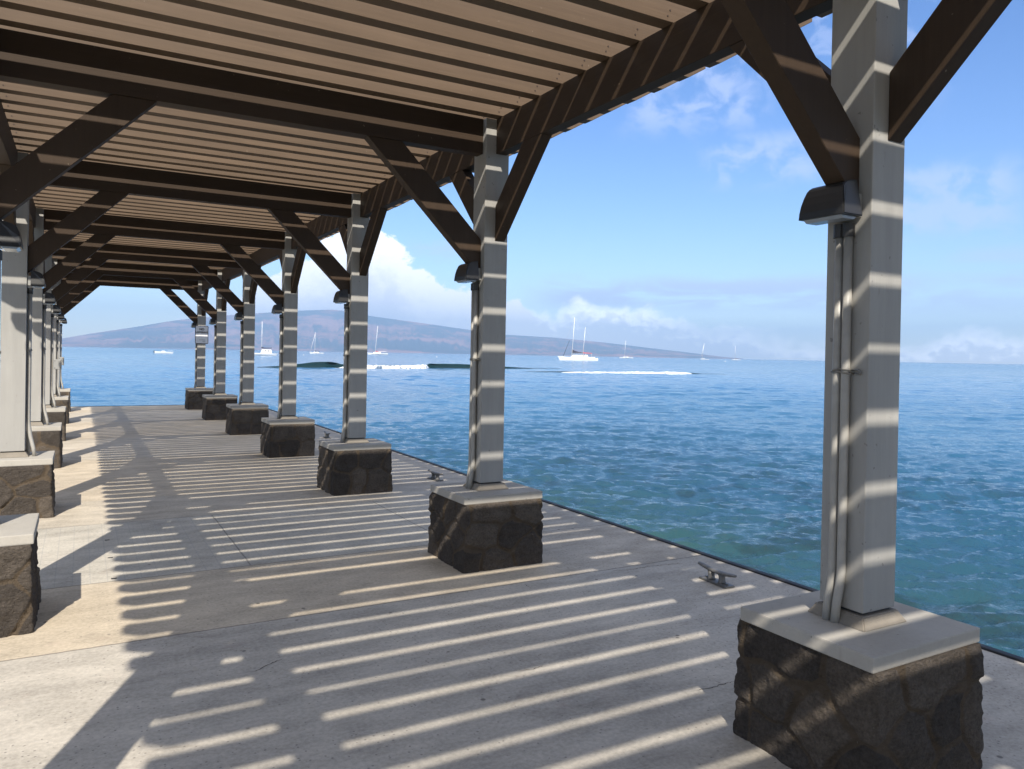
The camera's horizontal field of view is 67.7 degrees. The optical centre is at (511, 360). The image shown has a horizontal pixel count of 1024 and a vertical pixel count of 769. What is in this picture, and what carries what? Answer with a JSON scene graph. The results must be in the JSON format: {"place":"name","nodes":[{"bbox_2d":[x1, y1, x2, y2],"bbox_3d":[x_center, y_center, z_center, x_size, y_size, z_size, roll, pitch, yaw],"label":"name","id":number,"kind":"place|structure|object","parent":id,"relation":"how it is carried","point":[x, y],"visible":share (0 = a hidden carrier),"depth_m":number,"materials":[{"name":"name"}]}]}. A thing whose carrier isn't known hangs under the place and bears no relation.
{"place":"outdoors","nodes":[
{"label":"outdoors","id":0,"kind":"place"},
{"bbox_2d":[62,310,741,358],"bbox_3d":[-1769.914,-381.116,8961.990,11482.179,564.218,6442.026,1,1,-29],"label":"island hills","id":1,"kind":"structure","parent":0,"point":[325,328],"depth_m":8941.70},
{"bbox_2d":[0,0,1023,363],"label":"sky","id":2,"kind":"structure","parent":0,"point":[668,218],"materials":[{"name":"blue"}]},
{"bbox_2d":[59,352,1023,657],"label":"sea","id":3,"kind":"structure","parent":0,"point":[721,460],"depth_m":24.43,"materials":[{"name":"liquid"}]},
{"bbox_2d":[154,350,172,353],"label":"motor boat","id":4,"kind":"object","parent":3,"relation":"on","point":[159,352],"visible":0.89,"depth_m":378.22,"materials":[{"name":"white plastic"}]},
{"bbox_2d":[254,326,277,355],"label":"sailboat","id":5,"kind":"object","parent":3,"relation":"on","point":[266,353],"visible":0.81,"depth_m":375.60,"materials":[{"name":"white plastic"}]},
{"bbox_2d":[266,362,558,368],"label":"breaking wave","id":6,"kind":"object","parent":3,"relation":"on","point":[324,364],"visible":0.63,"depth_m":129.08,"materials":[{"name":"liquid"}]},
{"bbox_2d":[558,318,597,360],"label":"catamaran","id":7,"kind":"object","parent":3,"relation":"on","point":[581,357],"visible":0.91,"depth_m":449.52,"materials":[{"name":"plastic"}]},
{"bbox_2d":[535,371,700,373],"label":"breaking wave","id":8,"kind":"object","parent":3,"relation":"on","point":[666,372],"visible":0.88,"depth_m":123.94,"materials":[{"name":"liquid"}]},
{"bbox_2d":[62,347,1023,369],"bbox_3d":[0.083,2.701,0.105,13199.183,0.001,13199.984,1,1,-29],"label":"open sea","id":9,"kind":"structure","parent":0,"point":[616,359],"depth_m":732.18,"materials":[{"name":"liquid"}]},
{"bbox_2d":[310,336,323,353],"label":"sailboat","id":10,"kind":"object","parent":9,"relation":"on","point":[315,352],"visible":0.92,"depth_m":729.16,"materials":[{"name":"white plastic"}]},
{"bbox_2d":[368,327,387,354],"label":"sailboat","id":11,"kind":"object","parent":9,"relation":"on","point":[377,353],"visible":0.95,"depth_m":773.43,"materials":[{"name":"white plastic"}]},
{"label":"pier substructure","id":12,"kind":"structure","parent":9,"relation":"in","visible":0},
{"bbox_2d":[0,405,1023,768],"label":"pier deck","id":13,"kind":"structure","parent":12,"relation":"on","point":[214,595],"depth_m":4.31,"materials":[{"name":"concrete"}]},
{"bbox_2d":[0,513,40,637],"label":"stone plinth","id":14,"kind":"structure","parent":13,"relation":"on","point":[20,592],"depth_m":4.23,"materials":[{"name":"stone"}]},
{"bbox_2d":[0,449,55,517],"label":"stone plinth","id":15,"kind":"structure","parent":13,"relation":"on","point":[27,483],"depth_m":7.05,"materials":[{"name":"stone"}]},
{"bbox_2d":[30,421,62,468],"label":"stone plinth","id":16,"kind":"structure","parent":13,"relation":"on","point":[47,437],"depth_m":9.97,"materials":[{"name":"stone"}]},
{"bbox_2d":[41,405,66,440],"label":"stone plinth","id":17,"kind":"structure","parent":13,"relation":"on","point":[57,414],"depth_m":12.86,"materials":[{"name":"stone"}]},
{"bbox_2d":[53,394,68,423],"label":"stone plinth","id":18,"kind":"structure","parent":13,"relation":"on","point":[62,401],"depth_m":15.74,"materials":[{"name":"stone"}]},
{"bbox_2d":[58,387,70,411],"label":"stone plinth","id":19,"kind":"structure","parent":13,"relation":"on","point":[65,392],"depth_m":18.63,"materials":[{"name":"stone"}]},
{"bbox_2d":[185,386,212,409],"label":"stone plinth","id":20,"kind":"structure","parent":13,"relation":"on","point":[193,399],"depth_m":20.07,"materials":[{"name":"stone"}]},
{"bbox_2d":[202,393,237,420],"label":"stone plinth","id":21,"kind":"structure","parent":13,"relation":"on","point":[214,407],"depth_m":17.23,"materials":[{"name":"stone"}]},
{"bbox_2d":[225,402,268,434],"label":"stone plinth","id":22,"kind":"structure","parent":13,"relation":"on","point":[243,418],"depth_m":14.36,"materials":[{"name":"stone"}]},
{"bbox_2d":[260,415,314,457],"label":"stone plinth","id":23,"kind":"structure","parent":13,"relation":"on","point":[288,436],"depth_m":11.51,"materials":[{"name":"stone"}]},
{"bbox_2d":[323,431,330,438],"bbox_3d":[-3.416,1.375,14.095,0.092,0.107,0.389,1,0,-27],"label":"mooring cleat","id":24,"kind":"object","parent":13,"relation":"on","point":[326,436],"visible":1,"depth_m":14.03,"materials":[{"name":"grey metal"}]},
{"bbox_2d":[317,437,392,495],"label":"stone plinth","id":25,"kind":"structure","parent":13,"relation":"on","point":[352,466],"depth_m":8.63,"materials":[{"name":"stone"}]},
{"bbox_2d":[428,469,443,480],"bbox_3d":[-0.967,1.454,9.656,0.092,0.107,0.390,1,1,-33],"label":"mooring cleat","id":26,"kind":"object","parent":13,"relation":"on","point":[434,477],"visible":1,"depth_m":9.61,"materials":[{"name":"grey metal"}]},
{"bbox_2d":[428,479,543,573],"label":"stone plinth","id":27,"kind":"structure","parent":13,"relation":"on","point":[478,526],"depth_m":5.76,"materials":[{"name":"stone"}]},
{"bbox_2d":[71,405,1023,662],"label":"edge fender","id":28,"kind":"object","parent":13,"relation":"attached to","point":[983,646],"visible":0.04,"depth_m":6.33,"materials":[{"name":"black rubber"}]},
{"bbox_2d":[698,561,736,588],"bbox_3d":[1.459,1.532,5.440,0.092,0.107,0.390,1,0,-26],"label":"mooring cleat","id":29,"kind":"object","parent":13,"relation":"on","point":[720,581],"visible":1,"depth_m":5.41,"materials":[{"name":"grey metal"}]},
{"bbox_2d":[733,590,983,768],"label":"stone plinth","id":30,"kind":"structure","parent":13,"relation":"on","point":[897,685],"depth_m":2.92,"materials":[{"name":"stone"}]},
{"bbox_2d":[0,0,1011,613],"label":"pergola","id":31,"kind":"object","parent":30,"relation":"on","point":[194,150],"visible":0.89,"depth_m":4.95,"materials":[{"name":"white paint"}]},
{"bbox_2d":[0,220,22,353],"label":"wall lamp","id":32,"kind":"object","parent":31,"relation":"attached to","point":[10,238],"visible":1,"depth_m":4.38,"materials":[{"name":"grey metal"}]},
{"bbox_2d":[26,270,45,455],"bbox_3d":[-4.578,0.030,7.329,0.146,1.775,0.215,1,1,-29],"label":"wall lamp","id":33,"kind":"object","parent":31,"relation":"attached to","point":[35,280],"visible":0.99,"depth_m":7.26,"materials":[{"name":"grey metal"}]},
{"bbox_2d":[42,292,55,424],"bbox_3d":[-6.203,-0.022,10.207,0.146,1.775,0.215,1,1,-29],"label":"wall lamp","id":34,"kind":"object","parent":31,"relation":"attached to","point":[48,298],"visible":0.99,"depth_m":10.14,"materials":[{"name":"grey metal"}]},
{"bbox_2d":[50,304,60,407],"bbox_3d":[-7.828,-0.075,13.085,0.146,1.775,0.215,1,1,-29],"label":"wall lamp","id":35,"kind":"object","parent":31,"relation":"attached to","point":[55,309],"visible":0.95,"depth_m":13.02,"materials":[{"name":"grey metal"}]},
{"bbox_2d":[53,359,61,368],"bbox_3d":[-7.791,0.066,13.083,0.120,0.170,0.133,1,1,-29],"label":"junction box","id":36,"kind":"object","parent":35,"relation":"attached to","point":[57,363],"visible":1,"depth_m":13.03,"materials":[{"name":"white plastic"}]},
{"bbox_2d":[56,312,64,396],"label":"wall lamp","id":37,"kind":"object","parent":31,"relation":"attached to","point":[60,316],"visible":0.94,"depth_m":15.90,"materials":[{"name":"grey metal"}]},
{"bbox_2d":[60,318,66,388],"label":"wall lamp","id":38,"kind":"object","parent":31,"relation":"attached to","point":[64,321],"visible":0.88,"depth_m":18.77,"materials":[{"name":"grey metal"}]},
{"bbox_2d":[191,322,197,387],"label":"wall lamp","id":39,"kind":"object","parent":31,"relation":"attached to","point":[193,324],"visible":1,"depth_m":20.31,"materials":[{"name":"grey metal"}]},
{"bbox_2d":[195,326,207,343],"bbox_3d":[-8.253,-0.684,20.299,0.330,0.480,0.017,1,1,-29],"label":"notice sign","id":40,"kind":"object","parent":31,"relation":"attached to","point":[201,334],"visible":1,"depth_m":20.29,"materials":[{"name":"white metal"}]},
{"bbox_2d":[209,318,216,394],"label":"wall lamp","id":41,"kind":"object","parent":31,"relation":"attached to","point":[212,321],"visible":0.98,"depth_m":17.43,"materials":[{"name":"grey metal"}]},
{"bbox_2d":[234,312,243,404],"bbox_3d":[-5.229,-0.039,14.578,0.146,1.773,0.217,1,1,-29],"label":"wall lamp","id":42,"kind":"object","parent":31,"relation":"attached to","point":[239,316],"visible":1,"depth_m":14.56,"materials":[{"name":"grey metal"}]},
{"bbox_2d":[271,303,283,418],"bbox_3d":[-3.603,0.013,11.700,0.146,1.773,0.217,1,1,-29],"label":"wall lamp","id":43,"kind":"object","parent":31,"relation":"attached to","point":[277,308],"visible":1,"depth_m":11.68,"materials":[{"name":"grey metal"}]},
{"bbox_2d":[333,289,349,442],"bbox_3d":[-1.978,0.065,8.822,0.146,1.773,0.217,1,1,-29],"label":"wall lamp","id":44,"kind":"object","parent":31,"relation":"attached to","point":[341,296],"visible":1,"depth_m":8.80,"materials":[{"name":"grey metal"}]},
{"bbox_2d":[454,261,480,488],"bbox_3d":[-0.353,0.117,5.944,0.146,1.773,0.217,1,1,-29],"label":"wall lamp","id":45,"kind":"object","parent":31,"relation":"attached to","point":[468,272],"visible":0.99,"depth_m":5.92,"materials":[{"name":"grey metal"}]},
{"bbox_2d":[799,179,861,622],"bbox_3d":[1.272,0.170,3.066,0.146,1.773,0.217,1,1,-29],"label":"wall lamp","id":46,"kind":"object","parent":31,"relation":"attached to","point":[833,203],"visible":1,"depth_m":3.05,"materials":[{"name":"grey metal"}]}
]}

